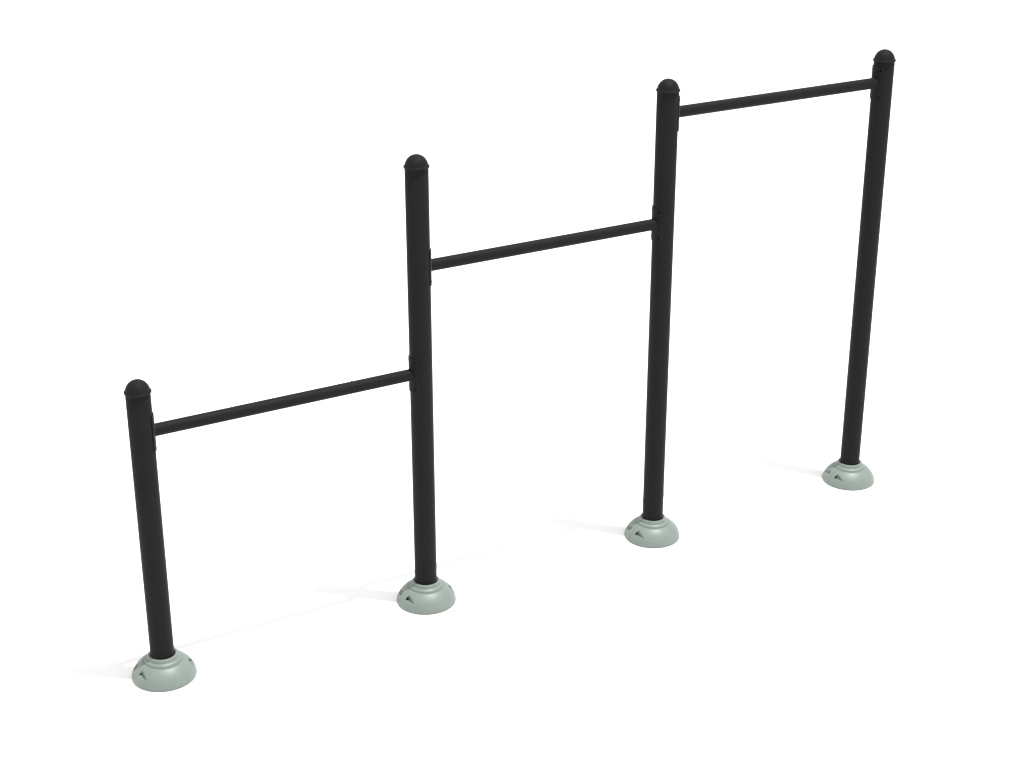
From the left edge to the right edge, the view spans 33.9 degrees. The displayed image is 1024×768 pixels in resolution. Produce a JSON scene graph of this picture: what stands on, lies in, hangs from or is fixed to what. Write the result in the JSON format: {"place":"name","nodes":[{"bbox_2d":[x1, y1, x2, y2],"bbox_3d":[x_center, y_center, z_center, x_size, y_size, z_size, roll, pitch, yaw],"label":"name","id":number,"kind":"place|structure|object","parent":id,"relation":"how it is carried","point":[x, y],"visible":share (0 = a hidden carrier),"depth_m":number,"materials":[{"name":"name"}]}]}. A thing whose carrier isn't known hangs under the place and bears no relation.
{"place":"outdoors","nodes":[
{"label":"outdoors","id":0,"kind":"place"},
{"bbox_2d":[0,0,1023,767],"bbox_3d":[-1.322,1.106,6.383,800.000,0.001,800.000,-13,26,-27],"label":"ground","id":1,"kind":"structure","parent":0,"point":[202,206],"depth_m":9.00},
{"bbox_2d":[123,49,895,691],"bbox_3d":[0.134,-0.159,6.761,3.603,2.035,0.244,-13,26,-27],"label":"pull up bar station","id":2,"kind":"object","parent":1,"relation":"on","point":[163,665],"visible":1,"depth_m":6.71,"materials":[{"name":"black metal"}]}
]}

